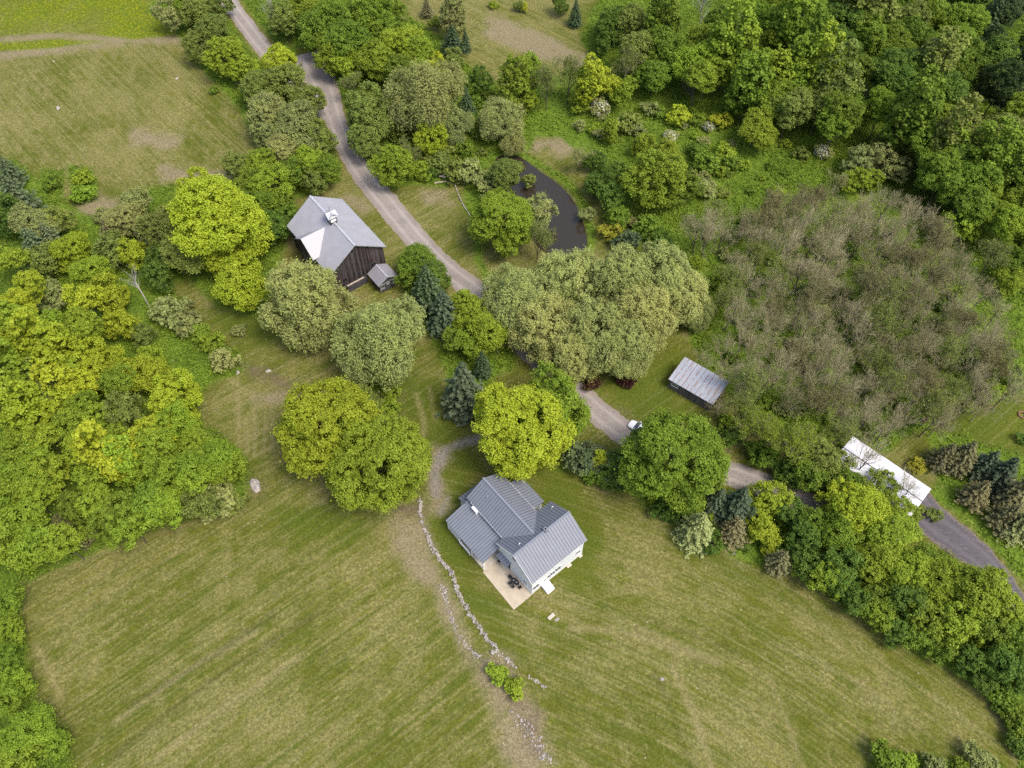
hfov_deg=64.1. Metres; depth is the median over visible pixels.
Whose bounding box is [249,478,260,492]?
boulder
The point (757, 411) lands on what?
broadleaf tree
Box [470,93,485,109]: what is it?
shrub
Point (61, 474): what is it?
broadleaf tree
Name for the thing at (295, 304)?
willow tree
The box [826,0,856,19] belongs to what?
broadleaf tree
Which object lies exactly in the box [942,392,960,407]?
shrub
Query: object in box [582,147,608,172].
broadleaf tree
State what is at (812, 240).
bare tree
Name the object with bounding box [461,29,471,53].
spruce tree
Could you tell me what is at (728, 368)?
bare tree
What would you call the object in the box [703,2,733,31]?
broadleaf tree
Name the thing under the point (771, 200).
half bare tree
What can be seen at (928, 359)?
shrub
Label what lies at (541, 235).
half bare tree
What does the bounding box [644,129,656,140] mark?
shrub
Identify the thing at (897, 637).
broadleaf tree
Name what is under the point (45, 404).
broadleaf tree
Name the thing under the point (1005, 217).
broadleaf tree
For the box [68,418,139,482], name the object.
broadleaf tree
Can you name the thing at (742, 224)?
bare tree
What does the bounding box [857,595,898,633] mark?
broadleaf tree
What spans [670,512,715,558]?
spruce tree
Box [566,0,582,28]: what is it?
spruce tree
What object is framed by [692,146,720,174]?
shrub
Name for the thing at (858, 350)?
bare tree
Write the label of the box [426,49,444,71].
broadleaf tree
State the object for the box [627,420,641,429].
parked car
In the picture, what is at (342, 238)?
barn
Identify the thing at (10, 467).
broadleaf tree
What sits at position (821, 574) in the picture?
broadleaf tree
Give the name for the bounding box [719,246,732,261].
shrub
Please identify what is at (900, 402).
shrub
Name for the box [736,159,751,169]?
shrub
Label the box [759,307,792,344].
bare tree
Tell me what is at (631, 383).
shrub
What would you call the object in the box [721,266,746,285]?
shrub
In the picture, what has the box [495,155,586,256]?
pond water
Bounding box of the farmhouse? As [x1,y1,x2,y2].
[445,473,586,593]
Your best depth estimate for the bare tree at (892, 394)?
131.07 m
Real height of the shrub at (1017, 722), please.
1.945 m
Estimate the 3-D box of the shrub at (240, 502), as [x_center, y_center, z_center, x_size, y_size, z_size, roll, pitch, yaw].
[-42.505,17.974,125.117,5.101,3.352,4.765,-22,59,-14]
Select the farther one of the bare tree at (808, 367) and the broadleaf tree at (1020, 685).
the bare tree at (808, 367)
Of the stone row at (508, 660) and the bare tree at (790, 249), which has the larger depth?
the bare tree at (790, 249)
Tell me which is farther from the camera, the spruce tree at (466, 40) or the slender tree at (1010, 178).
the spruce tree at (466, 40)
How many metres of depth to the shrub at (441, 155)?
167.21 m
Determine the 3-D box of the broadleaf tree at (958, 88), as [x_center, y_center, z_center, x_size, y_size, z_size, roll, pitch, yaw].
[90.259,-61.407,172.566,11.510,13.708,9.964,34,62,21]
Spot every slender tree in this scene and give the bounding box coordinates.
[0,299,38,337]
[0,301,32,338]
[0,334,34,393]
[3,306,73,362]
[28,319,95,383]
[29,358,88,412]
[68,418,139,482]
[438,0,466,36]
[496,52,532,107]
[518,51,540,89]
[574,52,608,110]
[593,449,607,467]
[601,118,618,143]
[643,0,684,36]
[705,0,762,88]
[722,49,776,119]
[757,48,798,102]
[758,0,823,61]
[777,31,820,84]
[791,7,835,57]
[799,19,846,113]
[810,38,867,106]
[841,0,901,47]
[876,63,946,156]
[914,25,971,101]
[915,116,974,182]
[923,91,986,156]
[963,114,1023,182]
[991,145,1023,206]
[995,135,1023,161]
[999,148,1023,202]
[1013,234,1023,253]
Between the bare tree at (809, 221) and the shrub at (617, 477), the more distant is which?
the bare tree at (809, 221)
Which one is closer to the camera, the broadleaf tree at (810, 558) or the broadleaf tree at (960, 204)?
the broadleaf tree at (810, 558)
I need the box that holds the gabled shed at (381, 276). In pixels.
[367,263,397,292]
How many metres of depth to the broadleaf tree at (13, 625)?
112.70 m
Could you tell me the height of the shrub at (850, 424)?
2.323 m
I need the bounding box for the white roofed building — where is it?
[834,436,930,515]
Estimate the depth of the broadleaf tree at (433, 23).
195.57 m
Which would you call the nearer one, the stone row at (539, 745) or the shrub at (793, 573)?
the stone row at (539, 745)
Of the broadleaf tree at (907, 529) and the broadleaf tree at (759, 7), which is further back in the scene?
the broadleaf tree at (759, 7)
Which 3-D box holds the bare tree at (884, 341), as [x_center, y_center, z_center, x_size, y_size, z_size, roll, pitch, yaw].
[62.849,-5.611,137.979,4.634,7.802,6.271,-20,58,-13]
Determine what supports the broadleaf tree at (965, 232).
on the ground
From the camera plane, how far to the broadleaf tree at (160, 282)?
147.09 m
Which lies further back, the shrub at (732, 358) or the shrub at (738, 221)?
the shrub at (738, 221)
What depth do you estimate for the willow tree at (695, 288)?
140.68 m
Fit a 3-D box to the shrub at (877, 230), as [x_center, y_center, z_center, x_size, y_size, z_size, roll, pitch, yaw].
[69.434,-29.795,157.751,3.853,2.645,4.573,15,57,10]
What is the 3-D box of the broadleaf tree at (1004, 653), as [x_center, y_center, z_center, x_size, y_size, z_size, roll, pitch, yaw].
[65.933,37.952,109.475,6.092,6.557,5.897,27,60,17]
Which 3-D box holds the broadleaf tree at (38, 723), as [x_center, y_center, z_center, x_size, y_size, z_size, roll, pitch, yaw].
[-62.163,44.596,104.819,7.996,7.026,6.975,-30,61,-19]
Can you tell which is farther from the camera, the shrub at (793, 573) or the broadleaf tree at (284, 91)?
the broadleaf tree at (284, 91)
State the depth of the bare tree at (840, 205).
154.70 m
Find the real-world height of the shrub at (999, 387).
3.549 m
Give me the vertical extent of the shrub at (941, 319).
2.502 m
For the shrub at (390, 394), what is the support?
on the ground
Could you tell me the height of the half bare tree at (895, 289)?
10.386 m
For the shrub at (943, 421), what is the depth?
134.04 m
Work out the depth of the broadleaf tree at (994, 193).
150.55 m
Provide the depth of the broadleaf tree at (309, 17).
183.96 m
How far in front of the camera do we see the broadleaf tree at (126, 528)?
116.14 m
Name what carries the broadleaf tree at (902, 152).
on the ground
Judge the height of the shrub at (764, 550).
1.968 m
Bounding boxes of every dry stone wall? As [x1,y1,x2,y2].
[417,498,498,654]
[439,583,481,659]
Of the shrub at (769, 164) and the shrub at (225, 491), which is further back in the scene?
the shrub at (769, 164)
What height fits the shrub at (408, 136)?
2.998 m
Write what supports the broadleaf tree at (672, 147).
on the ground
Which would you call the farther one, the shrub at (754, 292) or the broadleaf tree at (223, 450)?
the shrub at (754, 292)
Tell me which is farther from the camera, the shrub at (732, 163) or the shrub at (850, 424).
the shrub at (732, 163)
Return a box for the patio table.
[511,577,518,584]
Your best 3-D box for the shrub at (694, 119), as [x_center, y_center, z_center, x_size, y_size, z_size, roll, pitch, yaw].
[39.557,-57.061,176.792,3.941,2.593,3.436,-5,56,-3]
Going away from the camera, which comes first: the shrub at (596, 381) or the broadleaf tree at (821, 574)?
the broadleaf tree at (821, 574)
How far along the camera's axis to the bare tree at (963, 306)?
140.00 m
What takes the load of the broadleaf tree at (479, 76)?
on the ground
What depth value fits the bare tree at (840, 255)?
147.64 m
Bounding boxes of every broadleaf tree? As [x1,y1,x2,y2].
[0,192,26,236]
[0,245,31,271]
[0,287,38,325]
[0,331,25,371]
[0,365,20,410]
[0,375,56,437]
[0,418,39,446]
[0,436,40,475]
[0,459,21,500]
[0,460,58,504]
[0,470,33,508]
[0,497,21,534]
[0,497,50,538]
[0,522,42,573]
[0,581,26,616]
[0,612,29,648]
[0,639,26,671]
[0,655,19,681]
[0,663,38,703]
[0,674,22,715]
[0,699,58,762]
[0,725,44,767]
[7,200,62,239]
[9,518,58,572]
[11,268,46,305]
[11,478,58,514]
[13,342,34,379]
[13,438,59,476]
[15,375,60,408]
[18,351,50,379]
[21,422,62,454]
[22,240,62,284]
[23,451,70,493]
[32,308,65,338]
[32,739,68,767]
[33,277,65,312]
[35,387,83,421]
[36,521,87,563]
[37,205,77,231]
[39,727,76,763]
[48,231,93,272]
[48,354,87,389]
[49,511,77,536]
[50,404,87,437]
[53,489,95,524]
[57,426,90,466]
[60,283,105,324]
[61,305,105,348]
[61,388,100,425]
[62,365,104,397]
[67,254,115,288]
[70,460,107,496]
[73,483,113,521]
[74,336,124,394]
[78,402,118,428]
[82,270,130,311]
[85,500,116,541]
[88,228,126,269]
[94,362,137,404]
[94,486,138,524]
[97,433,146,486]
[99,387,145,429]
[100,200,145,236]
[101,307,142,339]
[101,421,128,437]
[105,503,156,551]
[107,353,170,393]
[114,235,146,271]
[116,184,154,216]
[122,410,176,454]
[125,478,168,521]
[130,320,159,348]
[131,209,169,245]
[134,203,189,254]
[134,424,176,474]
[134,488,184,532]
[136,345,163,358]
[138,259,174,294]
[141,453,181,485]
[142,241,173,275]
[143,392,202,445]
[144,366,203,424]
[148,0,181,32]
[148,485,181,516]
[159,232,213,275]
[163,172,274,257]
[166,0,194,11]
[170,423,213,464]
[170,456,216,496]
[172,450,215,496]
[174,166,221,200]
[176,0,212,26]
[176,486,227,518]
[180,25,212,64]
[192,12,230,41]
[198,239,242,278]
[200,36,246,77]
[200,438,242,481]
[202,0,237,13]
[204,451,245,485]
[210,250,269,311]
[219,150,253,180]
[227,54,261,84]
[233,168,267,199]
[237,69,276,101]
[238,147,277,186]
[239,187,277,213]
[244,91,291,132]
[246,162,293,211]
[249,115,286,147]
[260,187,296,215]
[260,209,289,245]
[261,42,297,71]
[262,132,299,162]
[263,61,308,106]
[266,0,301,38]
[270,99,320,150]
[270,374,383,480]
[271,203,298,235]
[272,154,307,196]
[285,144,323,174]
[286,0,322,32]
[288,82,326,119]
[295,0,351,51]
[298,118,339,154]
[299,168,327,195]
[307,152,341,183]
[312,34,357,76]
[320,18,373,65]
[322,411,436,515]
[328,48,363,81]
[343,79,397,137]
[345,123,387,157]
[346,0,395,31]
[347,383,384,414]
[354,37,396,82]
[364,143,414,186]
[368,10,404,41]
[376,53,412,87]
[379,23,423,62]
[384,0,407,19]
[393,258,418,287]
[394,240,436,274]
[397,33,435,61]
[411,56,429,81]
[411,121,448,155]
[412,257,454,290]
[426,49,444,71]
[427,15,443,30]
[441,325,470,351]
[445,47,464,64]
[446,309,470,331]
[449,288,495,329]
[456,323,484,359]
[466,311,510,359]
[467,64,495,91]
[467,187,535,258]
[470,380,578,482]
[485,157,524,191]
[513,0,524,11]
[517,357,595,442]
[518,90,539,112]
[520,1,527,11]
[526,191,558,226]
[552,0,569,14]
[566,93,589,112]
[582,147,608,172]
[583,174,607,198]
[587,163,617,197]
[593,5,629,43]
[593,33,614,55]
[596,65,626,101]
[596,180,625,214]
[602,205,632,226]
[606,74,639,106]
[614,2,645,37]
[614,407,733,515]
[618,29,667,64]
[619,146,688,208]
[630,132,656,154]
[633,59,671,94]
[645,23,694,70]
[650,135,683,164]
[665,172,707,207]
[670,40,718,93]
[677,22,724,53]
[681,59,718,104]
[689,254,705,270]
[692,54,726,99]
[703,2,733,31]
[719,44,758,80]
[720,425,745,447]
[738,105,778,149]
[743,504,771,534]
[744,2,781,45]
[744,46,772,92]
[745,404,764,417]
[746,438,784,468]
[746,479,794,517]
[748,516,783,549]
[753,76,803,118]
[757,24,787,52]
[757,415,777,434]
[760,0,790,19]
[763,453,782,473]
[770,85,813,137]
[771,456,802,491]
[773,495,808,527]
[775,0,818,21]
[780,415,825,467]
[782,428,797,448]
[782,516,822,559]
[787,423,803,438]
[789,456,835,491]
[789,549,826,583]
[790,68,818,96]
[797,504,830,542]
[799,434,859,486]
[800,560,846,601]
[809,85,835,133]
[811,507,864,552]
[813,477,863,513]
[814,106,854,145]
[816,90,867,145]
[822,86,870,111]
[822,543,866,597]
[823,2,866,41]
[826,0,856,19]
[826,481,892,532]
[831,21,865,57]
[832,468,867,495]
[839,144,874,172]
[840,579,873,616]
[841,166,872,194]
[843,52,875,82]
[848,538,900,584]
[853,12,901,58]
[856,8,895,41]
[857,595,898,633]
[860,142,899,178]
[861,505,923,551]
[862,581,905,617]
[863,466,900,503]
[864,51,913,98]
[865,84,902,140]
[866,168,885,191]
[870,130,907,161]
[873,45,926,82]
[877,64,917,105]
[879,490,920,528]
[879,580,931,619]
[880,615,911,649]
[881,19,918,48]
[881,544,934,591]
[882,155,912,184]
[894,0,934,32]
[895,14,940,49]
[896,621,936,657]
[897,0,933,10]
[898,62,945,100]
[903,543,939,569]
[904,594,961,650]
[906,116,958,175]
[914,0,957,32]
[914,160,969,211]
[916,145,961,198]
[916,555,966,608]
[922,62,971,102]
[922,634,959,665]
[923,100,954,120]
[929,598,988,651]
[936,1,991,37]
[937,25,979,54]
[938,208,981,242]
[942,36,991,86]
[942,105,976,126]
[942,561,1015,619]
[946,0,988,11]
[946,159,1004,212]
[951,136,982,166]
[951,186,998,225]
[953,642,989,679]
[959,133,991,160]
[959,608,1015,654]
[964,158,1007,195]
[965,182,1011,228]
[968,668,1000,695]
[970,118,1002,151]
[971,33,1021,90]
[974,57,1023,118]
[976,24,1018,54]
[983,111,1023,142]
[984,643,1023,682]
[985,0,1023,26]
[985,202,1023,241]
[988,266,1023,299]
[992,620,1023,658]
[994,592,1023,629]
[996,247,1023,280]
[997,653,1023,696]
[998,90,1023,124]
[1002,184,1023,223]
[1016,30,1023,50]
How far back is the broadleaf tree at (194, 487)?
120.52 m
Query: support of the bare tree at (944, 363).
on the ground
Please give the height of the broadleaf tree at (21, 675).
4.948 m
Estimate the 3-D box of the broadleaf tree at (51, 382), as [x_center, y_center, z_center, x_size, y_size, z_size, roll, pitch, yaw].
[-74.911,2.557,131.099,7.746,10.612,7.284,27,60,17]
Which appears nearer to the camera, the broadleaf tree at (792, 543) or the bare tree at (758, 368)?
the broadleaf tree at (792, 543)
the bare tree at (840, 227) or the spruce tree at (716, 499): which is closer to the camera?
the spruce tree at (716, 499)
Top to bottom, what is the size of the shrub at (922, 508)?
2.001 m
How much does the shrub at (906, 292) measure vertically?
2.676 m
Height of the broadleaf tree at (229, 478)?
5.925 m
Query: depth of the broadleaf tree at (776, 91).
168.15 m
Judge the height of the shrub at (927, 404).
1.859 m
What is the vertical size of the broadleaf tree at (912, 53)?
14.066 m
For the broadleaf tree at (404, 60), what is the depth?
176.20 m
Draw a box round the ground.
[0,0,1023,767]
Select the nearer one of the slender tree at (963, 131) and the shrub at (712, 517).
the shrub at (712, 517)
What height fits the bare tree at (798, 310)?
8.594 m
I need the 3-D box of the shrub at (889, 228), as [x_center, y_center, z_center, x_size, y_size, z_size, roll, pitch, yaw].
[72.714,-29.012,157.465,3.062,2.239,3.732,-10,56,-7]
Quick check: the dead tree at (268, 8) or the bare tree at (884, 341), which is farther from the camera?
the dead tree at (268, 8)
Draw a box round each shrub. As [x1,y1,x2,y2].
[40,174,62,191]
[66,185,97,203]
[71,167,94,185]
[73,524,97,550]
[92,206,111,223]
[147,294,195,328]
[169,305,202,338]
[187,323,213,342]
[194,482,235,524]
[195,330,225,353]
[208,85,219,95]
[208,347,241,372]
[222,488,251,516]
[230,323,246,336]
[377,142,387,153]
[379,396,400,414]
[380,83,393,97]
[380,385,401,399]
[388,132,401,143]
[393,125,413,142]
[408,160,431,181]
[416,148,425,156]
[422,152,436,162]
[426,168,440,179]
[427,148,451,174]
[443,142,457,153]
[443,155,469,186]
[454,156,486,184]
[455,139,473,155]
[463,113,479,128]
[467,81,480,95]
[468,127,481,138]
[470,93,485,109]
[472,175,509,197]
[475,147,486,156]
[481,90,495,99]
[485,661,511,686]
[488,0,499,8]
[504,675,525,701]
[520,173,535,187]
[561,439,587,470]
[570,438,608,476]
[571,119,585,131]
[577,206,596,220]
[582,466,605,485]
[583,377,601,390]
[587,122,599,132]
[589,95,610,117]
[589,444,618,483]
[592,129,606,139]
[594,448,631,485]
[595,473,625,494]
[596,112,607,120]
[596,222,624,241]
[606,160,628,181]
[609,229,641,257]
[612,465,632,489]
[614,111,642,134]
[615,375,636,389]
[627,122,647,136]
[628,216,644,229]
[629,113,643,124]
[632,213,663,242]
[639,101,660,115]
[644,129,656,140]
[646,226,673,250]
[647,490,661,504]
[648,496,679,524]
[654,106,668,120]
[663,129,679,141]
[665,103,692,125]
[678,501,697,517]
[680,122,689,128]
[686,168,697,175]
[687,105,695,112]
[687,113,702,125]
[687,141,707,158]
[690,131,699,139]
[691,170,714,193]
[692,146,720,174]
[695,180,718,198]
[695,507,714,524]
[696,136,711,144]
[697,112,707,122]
[700,524,728,555]
[701,120,714,131]
[703,274,725,289]
[708,112,733,128]
[713,164,725,176]
[715,140,737,161]
[715,187,730,197]
[716,412,738,431]
[719,156,741,174]
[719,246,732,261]
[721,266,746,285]
[722,350,741,365]
[724,225,742,242]
[727,139,736,148]
[732,315,743,324]
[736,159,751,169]
[737,217,752,226]
[739,542,752,552]
[741,332,755,346]
[744,527,755,542]
[745,438,765,459]
[746,183,756,194]
[747,287,762,296]
[751,228,765,240]
[754,272,766,284]
[755,173,765,181]
[758,394,775,409]
[760,320,773,330]
[760,545,777,561]
[762,358,776,373]
[762,536,783,551]
[765,251,780,261]
[766,160,778,170]
[770,338,782,352]
[771,184,786,196]
[771,401,793,416]
[776,517,793,530]
[777,290,788,299]
[779,138,792,149]
[780,169,789,175]
[785,335,809,348]
[787,560,801,576]
[790,320,803,328]
[790,354,809,372]
[791,145,810,161]
[791,212,803,224]
[796,248,813,266]
[796,283,817,298]
[799,230,818,247]
[805,370,822,384]
[810,539,827,557]
[811,304,831,321]
[812,242,833,258]
[814,143,834,158]
[816,328,833,341]
[816,369,833,383]
[822,400,832,413]
[823,414,832,424]
[829,289,838,299]
[831,265,845,275]
[837,314,848,323]
[839,226,859,242]
[840,401,857,413]
[841,243,860,259]
[842,287,860,304]
[842,419,858,437]
[848,335,860,346]
[851,582,872,594]
[855,378,871,393]
[856,351,878,365]
[863,220,881,238]
[863,421,886,438]
[866,366,886,385]
[870,738,908,767]
[871,403,883,412]
[882,226,895,238]
[882,329,900,342]
[884,262,903,279]
[894,399,907,411]
[895,358,909,368]
[895,609,906,624]
[895,749,919,767]
[898,284,916,298]
[904,416,917,426]
[906,456,926,475]
[911,313,921,322]
[916,504,925,519]
[921,750,947,767]
[922,399,935,411]
[924,356,934,364]
[924,507,944,521]
[928,295,952,313]
[928,348,951,367]
[929,312,950,328]
[935,414,949,425]
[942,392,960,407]
[945,287,959,301]
[950,756,970,767]
[957,374,972,382]
[961,401,979,412]
[962,739,1000,767]
[963,358,979,370]
[979,378,1010,403]
[984,332,1003,344]
[986,681,1018,715]
[990,359,1023,393]
[999,698,1023,736]
[1004,731,1023,759]
[1008,721,1023,745]
[1015,431,1023,443]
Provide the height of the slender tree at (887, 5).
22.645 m
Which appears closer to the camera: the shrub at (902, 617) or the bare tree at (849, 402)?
the shrub at (902, 617)
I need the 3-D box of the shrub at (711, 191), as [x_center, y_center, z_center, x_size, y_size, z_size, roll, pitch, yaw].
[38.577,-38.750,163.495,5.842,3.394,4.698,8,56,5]
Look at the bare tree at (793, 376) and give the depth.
132.45 m
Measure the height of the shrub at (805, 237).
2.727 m
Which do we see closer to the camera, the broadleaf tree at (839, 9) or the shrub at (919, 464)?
the shrub at (919, 464)
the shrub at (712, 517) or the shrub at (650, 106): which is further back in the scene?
the shrub at (650, 106)
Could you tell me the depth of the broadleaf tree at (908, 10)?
181.64 m
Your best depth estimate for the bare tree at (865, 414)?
127.44 m
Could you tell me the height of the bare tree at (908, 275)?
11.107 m
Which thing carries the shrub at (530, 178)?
on the ground
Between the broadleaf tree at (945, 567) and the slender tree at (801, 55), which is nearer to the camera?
the broadleaf tree at (945, 567)
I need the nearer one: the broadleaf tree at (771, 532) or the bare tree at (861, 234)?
the broadleaf tree at (771, 532)
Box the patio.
[483,560,531,609]
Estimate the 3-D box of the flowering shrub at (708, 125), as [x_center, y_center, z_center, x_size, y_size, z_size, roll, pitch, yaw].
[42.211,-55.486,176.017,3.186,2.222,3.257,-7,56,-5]
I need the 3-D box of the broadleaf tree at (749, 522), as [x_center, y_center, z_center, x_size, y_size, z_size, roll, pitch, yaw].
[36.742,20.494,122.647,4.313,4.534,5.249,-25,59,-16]
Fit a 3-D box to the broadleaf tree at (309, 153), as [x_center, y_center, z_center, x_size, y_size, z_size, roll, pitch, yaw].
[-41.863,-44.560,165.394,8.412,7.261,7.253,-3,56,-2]
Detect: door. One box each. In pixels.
[302,251,313,270]
[386,281,390,289]
[688,392,694,401]
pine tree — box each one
[0,155,29,188]
[0,174,48,209]
[19,224,50,268]
[38,222,71,247]
[98,219,131,251]
[420,0,435,17]
[441,25,467,55]
[713,515,750,552]
[742,505,761,530]
[764,549,792,579]
[924,442,956,476]
[954,480,991,514]
[981,503,1023,537]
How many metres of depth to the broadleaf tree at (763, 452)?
127.43 m
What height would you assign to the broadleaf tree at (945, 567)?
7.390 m
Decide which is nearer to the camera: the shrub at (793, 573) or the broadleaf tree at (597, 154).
the shrub at (793, 573)
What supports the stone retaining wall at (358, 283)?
on the ground
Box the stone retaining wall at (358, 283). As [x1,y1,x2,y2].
[347,276,367,292]
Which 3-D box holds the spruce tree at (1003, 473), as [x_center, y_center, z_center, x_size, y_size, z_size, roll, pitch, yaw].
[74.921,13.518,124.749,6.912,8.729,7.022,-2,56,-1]
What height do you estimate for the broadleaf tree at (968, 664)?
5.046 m
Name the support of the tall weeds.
on the ground
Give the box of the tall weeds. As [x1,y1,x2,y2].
[0,0,1023,767]
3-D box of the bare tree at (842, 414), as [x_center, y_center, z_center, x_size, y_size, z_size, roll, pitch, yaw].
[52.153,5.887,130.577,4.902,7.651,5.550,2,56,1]
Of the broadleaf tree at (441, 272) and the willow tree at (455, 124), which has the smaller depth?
the broadleaf tree at (441, 272)
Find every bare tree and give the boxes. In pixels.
[333,69,361,92]
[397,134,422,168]
[526,217,557,261]
[531,54,566,109]
[554,53,585,104]
[571,145,593,173]
[607,44,646,80]
[678,211,722,253]
[690,223,718,256]
[692,348,715,370]
[701,197,733,227]
[703,332,737,361]
[704,207,737,246]
[704,391,726,420]
[709,220,737,255]
[711,261,745,296]
[713,284,747,318]
[713,356,757,393]
[721,390,759,420]
[723,289,755,331]
[724,258,766,298]
[726,249,755,270]
[726,315,772,357]
[729,365,754,406]
[729,400,775,444]
[732,298,779,331]
[734,222,768,260]
[734,357,786,401]
[735,206,757,243]
[736,360,788,402]
[738,329,766,365]
[740,204,786,241]
[742,236,773,273]
[742,357,771,388]
[744,283,776,311]
[749,218,784,264]
[751,407,792,454]
[753,316,790,354]
[754,188,801,228]
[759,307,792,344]
[761,338,796,369]
[761,348,797,394]
[762,295,786,331]
[764,266,799,303]
[765,252,800,295]
[768,185,805,232]
[768,216,809,258]
[769,229,805,277]
[776,213,804,249]
[776,381,807,417]
[779,180,836,231]
[779,254,822,287]
[779,328,837,373]
[779,366,809,400]
[780,254,835,294]
[782,337,822,368]
[786,197,825,252]
[786,294,820,333]
[788,274,833,320]
[788,294,830,332]
[790,314,825,339]
[791,375,829,419]
[792,353,831,382]
[797,220,834,257]
[800,365,848,391]
[803,261,836,287]
[805,380,850,413]
[807,202,844,242]
[808,220,855,267]
[810,232,847,279]
[811,266,844,304]
[811,349,838,375]
[812,325,850,366]
[813,317,851,355]
[817,408,861,449]
[818,184,855,229]
[821,356,869,408]
[824,168,849,199]
[825,249,851,289]
[825,292,862,329]
[825,402,853,432]
[827,344,855,390]
[827,383,863,417]
[831,239,849,274]
[832,208,872,250]
[833,275,860,309]
[838,296,884,336]
[840,308,881,358]
[841,397,887,435]
[842,189,876,225]
[845,219,875,260]
[847,264,902,315]
[848,261,894,296]
[848,292,899,332]
[849,335,878,368]
[849,431,892,488]
[852,368,887,401]
[853,207,887,250]
[856,213,908,266]
[856,341,899,377]
[857,182,907,230]
[859,244,888,270]
[859,384,891,424]
[862,313,892,345]
[865,412,908,442]
[869,211,920,250]
[872,327,900,353]
[872,341,920,380]
[873,273,911,310]
[873,365,912,407]
[874,311,910,350]
[875,263,902,299]
[877,239,912,279]
[879,367,910,406]
[879,376,902,413]
[880,333,929,366]
[884,244,941,283]
[884,398,924,437]
[887,263,933,297]
[889,293,927,335]
[891,225,920,263]
[892,464,926,498]
[896,200,953,242]
[897,193,933,229]
[902,250,953,300]
[902,372,940,418]
[903,321,943,354]
[903,354,928,382]
[904,297,941,335]
[905,278,945,303]
[905,360,947,401]
[910,329,944,369]
[911,377,959,426]
[916,212,964,261]
[917,278,953,309]
[918,402,959,441]
[927,313,964,347]
[928,225,959,267]
[928,391,961,436]
[929,240,961,270]
[929,326,969,370]
[929,348,962,373]
[933,372,972,394]
[935,246,972,267]
[936,253,990,302]
[939,294,974,320]
[940,264,971,293]
[941,305,987,335]
[948,283,978,315]
[948,316,967,348]
[952,352,998,393]
[953,387,991,421]
[954,321,989,365]
[959,365,1008,408]
[962,319,1003,358]
[965,277,998,312]
[970,383,1003,421]
[972,237,1014,274]
[972,341,1021,377]
[977,353,1013,381]
[980,327,1019,368]
[982,292,1012,326]
[988,316,1011,343]
[991,362,1023,408]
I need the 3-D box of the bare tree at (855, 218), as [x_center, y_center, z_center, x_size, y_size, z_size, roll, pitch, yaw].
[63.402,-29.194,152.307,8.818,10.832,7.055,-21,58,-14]
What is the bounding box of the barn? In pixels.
[287,195,385,288]
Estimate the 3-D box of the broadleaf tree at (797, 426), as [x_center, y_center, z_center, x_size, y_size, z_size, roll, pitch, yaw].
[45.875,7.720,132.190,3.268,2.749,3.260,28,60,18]
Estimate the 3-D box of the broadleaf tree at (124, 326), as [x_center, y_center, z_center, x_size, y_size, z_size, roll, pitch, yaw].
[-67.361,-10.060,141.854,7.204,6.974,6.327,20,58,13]
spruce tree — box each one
[408,264,446,321]
[426,289,458,341]
[435,361,484,430]
[458,87,477,114]
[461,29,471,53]
[473,350,492,381]
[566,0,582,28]
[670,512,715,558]
[699,488,727,522]
[716,487,752,529]
[940,440,978,479]
[965,450,1000,482]
[970,0,1004,53]
[971,457,1020,500]
[977,48,1023,109]
[988,89,1023,119]
[989,478,1023,510]
[996,512,1023,547]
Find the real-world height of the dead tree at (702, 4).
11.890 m
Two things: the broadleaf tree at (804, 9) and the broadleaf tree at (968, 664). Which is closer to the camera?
the broadleaf tree at (968, 664)
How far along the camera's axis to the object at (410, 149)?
163.46 m
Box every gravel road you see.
[221,0,325,119]
[296,51,900,547]
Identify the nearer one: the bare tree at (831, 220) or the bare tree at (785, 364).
the bare tree at (785, 364)
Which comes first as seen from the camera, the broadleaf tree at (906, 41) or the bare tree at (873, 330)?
the bare tree at (873, 330)
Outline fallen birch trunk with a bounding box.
[455,185,469,215]
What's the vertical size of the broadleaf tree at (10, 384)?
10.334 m
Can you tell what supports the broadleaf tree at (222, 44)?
on the ground
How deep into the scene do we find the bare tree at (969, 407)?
130.46 m
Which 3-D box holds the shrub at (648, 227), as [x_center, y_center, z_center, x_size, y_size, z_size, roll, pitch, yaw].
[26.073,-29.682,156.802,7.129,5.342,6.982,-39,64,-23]
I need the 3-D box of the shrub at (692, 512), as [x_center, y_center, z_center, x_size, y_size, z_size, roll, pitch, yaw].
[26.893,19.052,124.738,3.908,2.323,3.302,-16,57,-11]
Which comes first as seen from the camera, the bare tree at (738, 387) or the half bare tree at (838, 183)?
the bare tree at (738, 387)
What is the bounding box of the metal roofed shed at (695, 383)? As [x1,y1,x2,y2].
[668,357,728,410]
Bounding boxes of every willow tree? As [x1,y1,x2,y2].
[255,255,361,354]
[329,291,429,392]
[380,57,468,139]
[433,101,474,145]
[476,95,525,140]
[477,260,563,329]
[498,130,526,155]
[506,288,592,364]
[528,245,597,316]
[541,326,600,386]
[557,292,630,376]
[578,242,655,318]
[592,317,658,381]
[611,280,681,355]
[612,239,696,309]
[652,265,710,324]
[682,287,718,333]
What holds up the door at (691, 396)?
in the metal roofed shed at (695, 383)
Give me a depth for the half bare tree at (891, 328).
137.26 m
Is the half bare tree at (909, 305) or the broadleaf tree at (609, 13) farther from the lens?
the broadleaf tree at (609, 13)
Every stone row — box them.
[495,650,516,668]
[509,710,554,764]
[528,675,546,688]
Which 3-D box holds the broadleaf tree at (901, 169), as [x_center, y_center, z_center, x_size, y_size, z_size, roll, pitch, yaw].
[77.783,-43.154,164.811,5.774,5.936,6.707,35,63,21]
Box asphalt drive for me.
[912,492,1023,611]
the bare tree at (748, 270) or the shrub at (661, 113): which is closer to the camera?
the bare tree at (748, 270)
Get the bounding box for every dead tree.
[116,264,148,304]
[257,0,273,19]
[692,0,709,23]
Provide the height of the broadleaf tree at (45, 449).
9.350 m
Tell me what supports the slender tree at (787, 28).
on the ground

